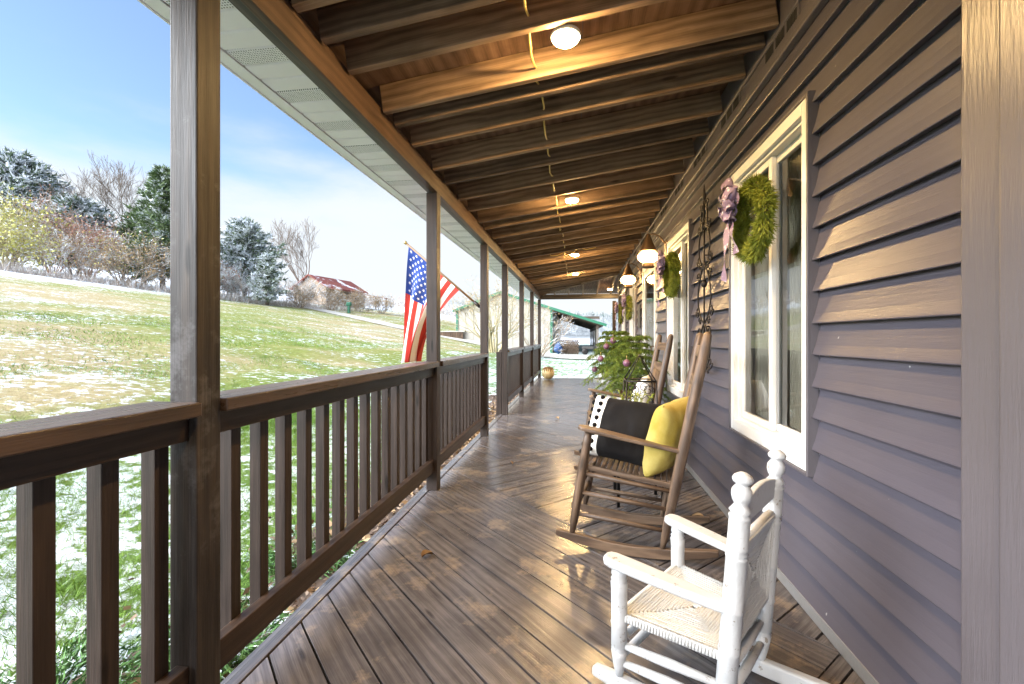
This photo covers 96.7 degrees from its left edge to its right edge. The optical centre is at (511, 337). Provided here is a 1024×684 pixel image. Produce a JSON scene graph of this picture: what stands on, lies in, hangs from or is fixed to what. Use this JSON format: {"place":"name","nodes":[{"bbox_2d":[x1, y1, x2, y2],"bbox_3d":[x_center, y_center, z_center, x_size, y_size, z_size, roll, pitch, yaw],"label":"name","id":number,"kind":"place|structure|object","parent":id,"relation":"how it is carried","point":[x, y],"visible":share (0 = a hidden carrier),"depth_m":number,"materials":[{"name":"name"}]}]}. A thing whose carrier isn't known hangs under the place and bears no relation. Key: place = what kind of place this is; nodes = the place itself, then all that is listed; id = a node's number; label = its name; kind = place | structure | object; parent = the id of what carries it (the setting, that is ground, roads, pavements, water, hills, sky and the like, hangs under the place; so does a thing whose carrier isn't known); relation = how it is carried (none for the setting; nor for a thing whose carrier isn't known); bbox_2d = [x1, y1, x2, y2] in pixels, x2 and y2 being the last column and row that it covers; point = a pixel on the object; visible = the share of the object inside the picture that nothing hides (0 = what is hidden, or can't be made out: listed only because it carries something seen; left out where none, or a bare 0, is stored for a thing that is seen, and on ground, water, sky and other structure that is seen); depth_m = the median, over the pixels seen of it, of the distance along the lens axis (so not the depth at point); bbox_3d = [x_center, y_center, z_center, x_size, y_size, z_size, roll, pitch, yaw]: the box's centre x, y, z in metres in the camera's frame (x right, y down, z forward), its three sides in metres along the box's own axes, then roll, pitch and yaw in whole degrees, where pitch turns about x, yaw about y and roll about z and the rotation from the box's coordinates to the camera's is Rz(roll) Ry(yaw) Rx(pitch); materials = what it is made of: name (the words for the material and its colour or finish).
{"place":"outdoors","nodes":[
{"label":"outdoors","id":0,"kind":"place"},
{"bbox_2d":[0,256,610,683],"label":"ground","id":1,"kind":"structure","parent":0,"point":[36,294],"depth_m":9.43,"materials":[{"name":"green plant"}]},
{"bbox_2d":[0,213,75,271],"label":"shrub","id":2,"kind":"object","parent":1,"relation":"on","point":[11,232],"visible":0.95,"depth_m":37.54,"materials":[{"name":"yellow plant"}]},
{"bbox_2d":[0,181,80,270],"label":"shrub","id":3,"kind":"object","parent":1,"relation":"on","point":[12,213],"visible":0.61,"depth_m":40.52,"materials":[{"name":"yellow plant"}]},
{"bbox_2d":[0,147,113,265],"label":"evergreen tree","id":4,"kind":"object","parent":1,"relation":"on","point":[18,170],"visible":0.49,"depth_m":47.16,"materials":[{"name":"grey plant"}]},
{"bbox_2d":[0,184,122,278],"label":"shrub","id":5,"kind":"object","parent":1,"relation":"on","point":[38,205],"visible":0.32,"depth_m":43.33,"materials":[{"name":"red plant"}]},
{"bbox_2d":[12,224,123,277],"bbox_3d":[-38.321,-7.359,39.370,7.244,4.670,5.249,0,0,-43],"label":"shrub","id":6,"kind":"object","parent":1,"relation":"on","point":[80,250],"visible":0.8,"depth_m":39.18,"materials":[{"name":"beige plant"}]},
{"bbox_2d":[15,193,131,275],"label":"evergreen tree","id":7,"kind":"object","parent":1,"relation":"on","point":[86,205],"visible":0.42,"depth_m":46.77,"materials":[{"name":"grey plant"}]},
{"bbox_2d":[52,168,120,274],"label":"bare tree","id":8,"kind":"object","parent":1,"relation":"on","point":[81,191],"visible":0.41,"depth_m":47.40,"materials":[{"name":"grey plant"}]},
{"bbox_2d":[30,150,147,276],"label":"bare tree","id":9,"kind":"object","parent":1,"relation":"on","point":[103,188],"visible":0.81,"depth_m":50.08,"materials":[{"name":"grey plant"}]},
{"bbox_2d":[43,211,142,279],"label":"shrub","id":10,"kind":"object","parent":1,"relation":"on","point":[94,234],"visible":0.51,"depth_m":42.24,"materials":[{"name":"red plant"}]},
{"bbox_2d":[57,232,169,286],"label":"shrub","id":11,"kind":"object","parent":1,"relation":"on","point":[145,264],"visible":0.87,"depth_m":40.47,"materials":[{"name":"beige plant"}]},
{"bbox_2d":[67,223,169,283],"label":"shrub","id":12,"kind":"object","parent":1,"relation":"on","point":[117,258],"visible":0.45,"depth_m":41.98,"materials":[{"name":"brown plant"}]},
{"bbox_2d":[107,202,169,284],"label":"evergreen tree","id":13,"kind":"object","parent":1,"relation":"on","point":[126,226],"visible":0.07,"depth_m":47.91,"materials":[{"name":"plant"}]},
{"bbox_2d":[121,163,169,286],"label":"evergreen tree","id":14,"kind":"object","parent":1,"relation":"on","point":[157,194],"visible":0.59,"depth_m":44.21,"materials":[{"name":"green plant"}]},
{"bbox_2d":[0,259,366,311],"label":"dry grass","id":15,"kind":"structure","parent":1,"relation":"on","point":[12,268],"depth_m":39.67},
{"bbox_2d":[142,249,236,288],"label":"shrub","id":16,"kind":"object","parent":1,"relation":"on","point":[164,276],"visible":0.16,"depth_m":42.71,"materials":[{"name":"beige plant"}]},
{"bbox_2d":[220,261,250,298],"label":"shrub","id":17,"kind":"object","parent":1,"relation":"on","point":[228,277],"visible":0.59,"depth_m":47.43,"materials":[{"name":"grey plant"}]},
{"bbox_2d":[220,275,263,301],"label":"shrub","id":18,"kind":"object","parent":1,"relation":"on","point":[241,287],"visible":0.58,"depth_m":47.34,"materials":[{"name":"grey plant"}]},
{"bbox_2d":[220,214,291,299],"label":"evergreen tree","id":19,"kind":"object","parent":1,"relation":"on","point":[236,248],"visible":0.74,"depth_m":50.87,"materials":[{"name":"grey plant"}]},
{"bbox_2d":[242,251,289,305],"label":"evergreen tree","id":20,"kind":"object","parent":1,"relation":"on","point":[267,273],"visible":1,"depth_m":47.28,"materials":[{"name":"grey plant"}]},
{"bbox_2d":[267,218,319,280],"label":"bare tree","id":21,"kind":"object","parent":1,"relation":"on","point":[289,239],"visible":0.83,"depth_m":71.46,"materials":[{"name":"grey plant"}]},
{"bbox_2d":[279,284,317,307],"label":"shrub","id":22,"kind":"object","parent":1,"relation":"on","point":[307,298],"visible":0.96,"depth_m":52.27,"materials":[{"name":"beige plant"}]},
{"bbox_2d":[68,383,529,683],"bbox_3d":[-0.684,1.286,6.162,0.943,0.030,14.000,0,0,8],"label":"mulch bed","id":23,"kind":"object","parent":1,"relation":"on","point":[320,581],"visible":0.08,"depth_m":2.91,"materials":[{"name":"brown wood"}]},
{"bbox_2d":[0,621,169,683],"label":"juniper shrub","id":24,"kind":"object","parent":23,"relation":"on","point":[65,674],"visible":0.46,"depth_m":1.57,"materials":[{"name":"green plant"}]},
{"bbox_2d":[123,591,297,682],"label":"juniper shrub","id":25,"kind":"object","parent":23,"relation":"on","point":[259,639],"visible":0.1,"depth_m":1.81,"materials":[{"name":"green plant"}]},
{"bbox_2d":[242,534,363,582],"bbox_3d":[-1.141,1.230,2.575,0.650,0.268,0.498,0,0,-20],"label":"juniper shrub","id":26,"kind":"object","parent":23,"relation":"on","point":[271,561],"visible":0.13,"depth_m":2.47,"materials":[{"name":"green plant"}]},
{"bbox_2d":[278,276,324,303],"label":"shrub","id":27,"kind":"object","parent":1,"relation":"on","point":[312,286],"visible":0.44,"depth_m":58.93,"materials":[{"name":"plant"}]},
{"bbox_2d":[166,276,460,316],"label":"hedgerow","id":28,"kind":"object","parent":1,"relation":"on","point":[400,298],"visible":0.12,"depth_m":112.57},
{"bbox_2d":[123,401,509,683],"bbox_3d":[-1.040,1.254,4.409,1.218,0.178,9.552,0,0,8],"label":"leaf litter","id":29,"kind":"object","parent":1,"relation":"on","point":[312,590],"visible":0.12,"depth_m":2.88,"materials":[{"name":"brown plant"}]},
{"bbox_2d":[309,284,353,310],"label":"shrub","id":30,"kind":"object","parent":1,"relation":"on","point":[339,295],"visible":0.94,"depth_m":56.35,"materials":[{"name":"beige plant"}]},
{"bbox_2d":[345,302,351,312],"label":"mailbox","id":31,"kind":"object","parent":1,"relation":"on","point":[348,304],"visible":0.91,"depth_m":54.86,"materials":[{"name":"green metal"}]},
{"bbox_2d":[343,286,375,312],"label":"shrub","id":32,"kind":"object","parent":1,"relation":"on","point":[360,295],"visible":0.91,"depth_m":61.26,"materials":[{"name":"beige plant"}]},
{"bbox_2d":[364,293,403,313],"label":"shrub","id":33,"kind":"object","parent":1,"relation":"on","point":[385,307],"visible":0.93,"depth_m":62.88,"materials":[{"name":"beige plant"}]},
{"bbox_2d":[440,331,465,338],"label":"timber wall","id":34,"kind":"structure","parent":1,"relation":"on","point":[456,334],"depth_m":38.74,"materials":[{"name":"brown wood"}]},
{"bbox_2d":[440,275,554,352],"bbox_3d":[-1.243,-1.795,28.342,6.758,5.614,7.571,0,0,-41],"label":"bare tree","id":35,"kind":"object","parent":1,"relation":"on","point":[493,348],"visible":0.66,"depth_m":27.55,"materials":[{"name":"beige plant"}]},
{"bbox_2d":[452,291,606,352],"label":"barn","id":36,"kind":"structure","parent":1,"relation":"on","point":[588,322],"depth_m":38.53,"materials":[{"name":"white wood"}]},
{"bbox_2d":[220,378,864,683],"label":"porch deck","id":37,"kind":"structure","parent":1,"relation":"on","point":[503,583],"depth_m":1.99,"materials":[{"name":"brown wood"}]},
{"bbox_2d":[170,0,219,683],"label":"porch post","id":38,"kind":"object","parent":37,"relation":"on","point":[195,325],"visible":1,"depth_m":1.22,"materials":[{"name":"brown wood"}]},
{"bbox_2d":[220,362,438,669],"bbox_3d":[-0.738,0.585,2.291,0.151,0.830,1.999,0,0,8],"label":"porch railing","id":39,"kind":"object","parent":38,"relation":"attached to","point":[402,467],"visible":0.87,"depth_m":1.80,"materials":[{"name":"brown wood"}]},
{"bbox_2d":[421,549,432,556],"bbox_3d":[-0.426,1.083,2.285,0.045,0.030,0.065,0,0,42],"label":"fallen leaf","id":40,"kind":"object","parent":37,"relation":"on","point":[424,552],"visible":1,"depth_m":2.29,"materials":[{"name":"brown plant"}]},
{"bbox_2d":[426,192,439,490],"bbox_3d":[-0.573,0.025,3.320,0.082,2.150,0.083,0,0,8],"label":"porch post","id":41,"kind":"object","parent":37,"relation":"on","point":[433,285],"visible":1,"depth_m":3.28,"materials":[{"name":"brown wood"}]},
{"bbox_2d":[480,244,488,435],"bbox_3d":[-0.310,0.025,5.132,0.082,2.150,0.083,0,0,8],"label":"porch post","id":42,"kind":"object","parent":37,"relation":"on","point":[484,302],"visible":1,"depth_m":5.09,"materials":[{"name":"brown wood"}]},
{"bbox_2d":[402,241,479,362],"bbox_3d":[-0.812,-0.416,5.218,0.961,1.411,0.234,0,0,8],"label":"flag","id":43,"kind":"object","parent":42,"relation":"attached to","point":[415,322],"visible":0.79,"depth_m":5.23,"materials":[{"name":"multicoloured fabric"}]},
{"bbox_2d":[424,353,488,465],"bbox_3d":[-0.457,0.585,4.228,0.151,0.830,1.745,0,0,8],"label":"porch railing","id":44,"kind":"object","parent":42,"relation":"attached to","point":[462,420],"visible":0.81,"depth_m":4.13,"materials":[{"name":"brown wood"}]},
{"bbox_2d":[496,352,501,416],"bbox_3d":[-0.185,0.700,6.585,0.076,1.000,0.076,0,0,8],"label":"stub post","id":45,"kind":"object","parent":37,"relation":"attached to","point":[498,383],"visible":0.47,"depth_m":6.55,"materials":[{"name":"brown wood"}]},
{"bbox_2d":[502,265,507,414],"bbox_3d":[-0.102,0.025,6.569,0.082,2.150,0.083,0,0,8],"label":"porch post","id":46,"kind":"object","parent":37,"relation":"on","point":[504,339],"visible":1,"depth_m":6.53,"materials":[{"name":"brown wood"}]},
{"bbox_2d":[499,347,524,402],"bbox_3d":[0.024,0.585,7.544,0.151,0.830,1.879,0,0,8],"label":"porch railing","id":47,"kind":"object","parent":46,"relation":"attached to","point":[514,387],"visible":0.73,"depth_m":7.58,"materials":[{"name":"brown wood"}]},
{"bbox_2d":[519,282,523,396],"bbox_3d":[0.180,0.025,8.514,0.082,2.150,0.083,0,0,8],"label":"porch post","id":48,"kind":"object","parent":37,"relation":"on","point":[521,318],"visible":0.99,"depth_m":8.47,"materials":[{"name":"brown wood"}]},
{"bbox_2d":[524,345,533,387],"bbox_3d":[0.302,0.585,9.466,0.151,0.830,1.834,0,0,8],"label":"porch railing","id":49,"kind":"object","parent":48,"relation":"attached to","point":[528,378],"visible":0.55,"depth_m":9.68,"materials":[{"name":"brown wood"}]},
{"bbox_2d":[530,292,533,385],"bbox_3d":[0.456,0.025,10.414,0.082,2.150,0.083,0,0,8],"label":"porch post","id":50,"kind":"object","parent":37,"relation":"on","point":[532,329],"visible":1,"depth_m":10.37,"materials":[{"name":"brown wood"}]},
{"bbox_2d":[534,344,540,377],"bbox_3d":[0.587,0.585,11.426,0.151,0.830,1.954,0,0,8],"label":"porch railing","id":51,"kind":"object","parent":50,"relation":"attached to","point":[536,370],"visible":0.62,"depth_m":11.56,"materials":[{"name":"brown wood"}]},
{"bbox_2d":[538,299,540,377],"bbox_3d":[0.749,0.025,12.433,0.082,2.150,0.083,0,0,8],"label":"porch post","id":52,"kind":"object","parent":37,"relation":"on","point":[539,334],"visible":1,"depth_m":12.39,"materials":[{"name":"brown wood"}]},
{"bbox_2d":[542,366,553,378],"bbox_3d":[0.964,0.920,12.148,0.338,0.346,0.328,0,0,8],"label":"pumpkin","id":53,"kind":"object","parent":37,"relation":"on","point":[548,372],"visible":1,"depth_m":12.03,"materials":[{"name":"gold metal"}]},
{"bbox_2d":[593,377,633,396],"bbox_3d":[1.257,0.799,5.598,0.504,0.602,0.504,0,0,8],"label":"planter","id":54,"kind":"object","parent":37,"relation":"on","point":[596,383],"visible":0.12,"depth_m":5.46,"materials":[{"name":"grey stone"}]},
{"bbox_2d":[579,330,647,386],"bbox_3d":[1.250,0.259,5.615,0.814,0.719,0.845,0,0,-30],"label":"norfolk pine","id":55,"kind":"object","parent":54,"relation":"in","point":[600,351],"visible":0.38,"depth_m":5.51,"materials":[{"name":"green plant"}]},
{"bbox_2d":[598,356,603,361],"bbox_3d":[1.025,0.221,5.257,0.072,0.111,0.072,0,0,8],"label":"bauble","id":56,"kind":"object","parent":55,"relation":"hanging from","point":[600,358],"visible":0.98,"depth_m":5.23,"materials":[{"name":"pink glass"}]},
{"bbox_2d":[603,340,609,349],"bbox_3d":[1.109,0.081,5.346,0.072,0.111,0.072,0,0,8],"label":"bauble","id":57,"kind":"object","parent":55,"relation":"hanging from","point":[606,346],"visible":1,"depth_m":5.32,"materials":[{"name":"pink glass"}]},
{"bbox_2d":[612,301,615,368],"bbox_3d":[2.727,0.055,12.146,0.090,2.090,0.083,0,0,8],"label":"porch post","id":58,"kind":"object","parent":37,"relation":"on","point":[613,317],"visible":0.45,"depth_m":12.11,"materials":[{"name":"brown wood"}]},
{"bbox_2d":[574,334,672,478],"bbox_3d":[0.913,0.532,3.788,0.790,1.128,0.580,0,0,8],"label":"rocking chair","id":59,"kind":"object","parent":37,"relation":"on","point":[658,370],"visible":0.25,"depth_m":3.65,"materials":[{"name":"brown wood"}]},
{"bbox_2d":[555,331,718,559],"bbox_3d":[0.675,0.532,2.495,0.790,1.128,0.540,0,0,18],"label":"rocking chair","id":60,"kind":"object","parent":37,"relation":"on","point":[670,481],"visible":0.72,"depth_m":2.30,"materials":[{"name":"brown wood"}]},
{"bbox_2d":[579,394,662,466],"bbox_3d":[0.605,0.503,2.504,0.420,0.360,0.190,4,-25,34],"label":"pillow","id":61,"kind":"object","parent":60,"relation":"on","point":[630,418],"visible":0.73,"depth_m":2.44,"materials":[{"name":"black fabric"}]},
{"bbox_2d":[642,396,688,476],"bbox_3d":[0.819,0.510,2.381,0.172,0.400,0.340,21,18,40],"label":"pillow","id":62,"kind":"object","parent":60,"relation":"on","point":[666,424],"visible":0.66,"depth_m":2.27,"materials":[{"name":"yellow fabric"}]},
{"bbox_2d":[613,459,663,507],"bbox_3d":[0.851,0.875,3.080,0.340,0.449,0.340,0,0,8],"label":"side table","id":63,"kind":"object","parent":37,"relation":"on","point":[616,486],"visible":0.12,"depth_m":2.95,"materials":[{"name":"black metal"}]},
{"bbox_2d":[609,388,654,402],"bbox_3d":[0.795,0.493,2.993,0.311,0.316,0.291,0,0,-27],"label":"potted plant","id":64,"kind":"object","parent":63,"relation":"on","point":[635,398],"visible":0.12,"depth_m":3.02,"materials":[{"name":"green plant"}]},
{"bbox_2d":[623,355,657,403],"bbox_3d":[0.878,0.384,3.136,0.231,0.535,0.232,0,0,8],"label":"wire lantern","id":65,"kind":"object","parent":63,"relation":"on","point":[631,380],"visible":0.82,"depth_m":3.09,"materials":[{"name":"black metal"}]},
{"bbox_2d":[592,449,829,683],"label":"child rocking chair","id":66,"kind":"object","parent":37,"relation":"on","point":[718,621],"visible":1,"depth_m":1.37,"materials":[{"name":"white paint"}]},
{"bbox_3d":[1.207,0.839,4.594,0.494,0.522,0.494,0,0,8],"label":"planter","id":67,"kind":"object","parent":37,"relation":"on","visible":0},
{"bbox_2d":[594,335,670,401],"bbox_3d":[1.236,0.329,4.636,0.794,0.740,0.829,0,0,39],"label":"norfolk pine","id":68,"kind":"object","parent":67,"relation":"in","point":[640,350],"visible":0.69,"depth_m":4.50,"materials":[{"name":"green plant"}]},
{"bbox_2d":[623,355,629,366],"bbox_3d":[1.095,0.221,4.348,0.072,0.111,0.072,0,0,8],"label":"bauble","id":69,"kind":"object","parent":68,"relation":"hanging from","point":[626,362],"visible":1,"depth_m":4.33,"materials":[{"name":"pink glass"}]},
{"bbox_2d":[508,308,578,356],"bbox_3d":[2.149,-0.505,30.593,5.515,3.692,5.103,0,0,8],"label":"bare tree","id":70,"kind":"object","parent":1,"relation":"on","point":[550,341],"visible":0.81,"depth_m":30.19,"materials":[{"name":"beige plant"}]},
{"bbox_2d":[554,342,562,353],"bbox_3d":[3.648,0.783,35.848,0.728,1.040,0.700,0,0,8],"label":"blue tarp","id":71,"kind":"object","parent":1,"relation":"on","point":[557,349],"visible":0.76,"depth_m":35.65,"materials":[{"name":"blue plastic"}]},
{"bbox_2d":[561,340,578,353],"bbox_3d":[4.668,0.726,36.609,1.490,1.142,0.600,0,0,8],"label":"firewood stack","id":72,"kind":"object","parent":1,"relation":"on","point":[572,349],"visible":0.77,"depth_m":36.36,"materials":[{"name":"brown wood"}]},
{"bbox_2d":[618,0,1023,683],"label":"house","id":73,"kind":"structure","parent":1,"relation":"on","point":[866,356],"depth_m":1.41,"materials":[{"name":"grey plastic"}]},
{"bbox_2d":[614,302,623,327],"bbox_3d":[2.125,-0.460,8.991,0.185,0.534,0.453,0,0,8],"label":"wreath","id":74,"kind":"object","parent":73,"relation":"attached to","point":[618,309],"visible":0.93,"depth_m":9.00,"materials":[{"name":"green plant"}]},
{"bbox_2d":[621,288,627,340],"bbox_3d":[2.281,-0.212,9.041,0.142,1.515,0.850,0,0,8],"label":"window","id":75,"kind":"structure","parent":73,"relation":"in","point":[623,326],"depth_m":9.06,"materials":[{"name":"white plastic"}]},
{"bbox_2d":[621,293,633,323],"bbox_3d":[1.916,-0.480,7.527,0.189,0.534,0.457,0,0,8],"label":"wreath","id":76,"kind":"object","parent":73,"relation":"attached to","point":[627,301],"visible":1,"depth_m":7.49,"materials":[{"name":"green plant"}]},
{"bbox_2d":[620,260,641,287],"bbox_3d":[1.760,-0.949,6.747,0.309,0.420,0.216,0,0,8],"label":"wall lantern","id":77,"kind":"object","parent":73,"relation":"attached to","point":[627,279],"depth_m":6.70,"materials":[{"name":"white glass"}]},
{"bbox_2d":[629,276,637,368],"bbox_3d":[2.069,-0.212,7.582,0.142,1.515,0.900,0,0,8],"label":"window","id":78,"kind":"structure","parent":73,"relation":"in","point":[633,327],"depth_m":7.68,"materials":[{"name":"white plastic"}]},
{"bbox_2d":[638,298,640,327],"bbox_3d":[1.896,-0.371,6.778,0.020,0.443,0.220,0,0,8],"label":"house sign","id":79,"kind":"object","parent":73,"relation":"attached to","point":[639,316],"visible":1,"depth_m":6.68,"materials":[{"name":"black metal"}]},
{"bbox_2d":[637,229,667,268],"bbox_3d":[1.480,-0.949,4.817,0.309,0.420,0.216,0,0,8],"label":"wall lantern","id":80,"kind":"object","parent":73,"relation":"attached to","point":[647,256],"depth_m":4.77,"materials":[{"name":"white glass"}]},
{"bbox_2d":[656,249,681,306],"bbox_3d":[1.425,-0.550,4.127,0.195,0.533,0.464,0,0,8],"label":"wreath","id":81,"kind":"object","parent":73,"relation":"attached to","point":[668,267],"visible":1,"depth_m":4.06,"materials":[{"name":"green plant"}]},
{"bbox_2d":[666,218,694,398],"bbox_3d":[1.573,-0.212,4.162,0.142,1.515,0.970,0,0,8],"label":"window","id":82,"kind":"structure","parent":73,"relation":"in","point":[679,320],"depth_m":4.15,"materials":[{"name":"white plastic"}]},
{"bbox_2d":[696,186,713,373],"bbox_3d":[1.362,-0.418,3.187,0.070,1.324,0.446,0,0,8],"label":"wall ornament","id":83,"kind":"object","parent":73,"relation":"attached to","point":[705,224],"depth_m":3.18,"materials":[{"name":"black metal"}]},
{"bbox_2d":[718,171,780,282],"bbox_3d":[1.144,-0.550,2.210,0.190,0.534,0.471,0,0,8],"label":"wreath","id":84,"kind":"object","parent":73,"relation":"attached to","point":[758,192],"visible":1,"depth_m":2.18,"materials":[{"name":"green plant"}]},
{"bbox_2d":[729,90,819,476],"bbox_3d":[1.294,-0.212,2.237,0.142,1.515,0.940,0,0,8],"label":"window","id":85,"kind":"structure","parent":73,"relation":"in","point":[755,290],"depth_m":2.19,"materials":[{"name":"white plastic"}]},
{"bbox_2d":[0,0,617,316],"label":"sky","id":86,"kind":"structure","parent":0,"point":[77,77],"materials":[{"name":"blue"}]},
{"bbox_2d":[289,274,386,309],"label":"red roof house","id":87,"kind":"structure","parent":0,"point":[348,287],"depth_m":70.32,"materials":[{"name":"metal"}]},
{"bbox_2d":[225,294,604,358],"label":"driveway","id":88,"kind":"structure","parent":0,"point":[570,356],"depth_m":38.79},
{"bbox_2d":[379,303,611,337],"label":"hills","id":89,"kind":"structure","parent":0,"point":[568,335],"depth_m":163.13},
{"bbox_2d":[445,300,617,335],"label":"bare wood","id":90,"kind":"object","parent":89,"relation":"on","point":[608,321],"visible":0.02,"depth_m":141.53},
{"bbox_2d":[574,310,617,319],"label":"pine wood","id":91,"kind":"object","parent":89,"relation":"on","point":[594,314],"visible":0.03,"depth_m":204.63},
{"bbox_2d":[582,342,596,354],"bbox_3d":[6.288,0.812,35.667,1.606,1.004,0.640,0,0,8],"label":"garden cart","id":92,"kind":"object","parent":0,"point":[585,350],"visible":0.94,"depth_m":35.45,"materials":[{"name":"black metal"}]},
{"bbox_2d":[629,375,653,402],"bbox_3d":[1.058,0.497,3.749,0.183,0.380,0.400,15,5,18],"label":"jar","id":93,"kind":"object","parent":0,"point":[645,399],"visible":0.27,"depth_m":3.58,"materials":[{"name":"ceramic"}]},
{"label":"porch post","id":94,"kind":"object","parent":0,"visible":0},
{"bbox_2d":[0,401,201,683],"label":"porch railing","id":95,"kind":"object","parent":94,"relation":"attached to","point":[38,456],"visible":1,"depth_m":1.03,"materials":[{"name":"brown wood"}]},
{"bbox_2d":[137,0,778,299],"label":"porch roof","id":96,"kind":"structure","parent":94,"relation":"on","point":[409,104],"depth_m":2.45,"materials":[{"name":"brown wood"}]},
{"bbox_2d":[523,0,568,274],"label":"electric cable","id":97,"kind":"object","parent":96,"relation":"attached to","point":[529,35],"visible":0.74,"depth_m":2.46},
{"bbox_2d":[550,24,580,48],"bbox_3d":[0.229,-1.274,1.937,0.132,0.043,0.132,0,0,8],"label":"ceiling light","id":98,"kind":"object","parent":96,"relation":"attached to","point":[566,36],"visible":1,"depth_m":1.91,"materials":[{"name":"white glass"}]},
{"bbox_2d":[565,196,578,202],"bbox_3d":[0.556,-1.274,4.214,0.132,0.043,0.132,0,0,8],"label":"ceiling light","id":99,"kind":"object","parent":96,"relation":"attached to","point":[572,199],"visible":1,"depth_m":4.17,"materials":[{"name":"white glass"}]}
]}

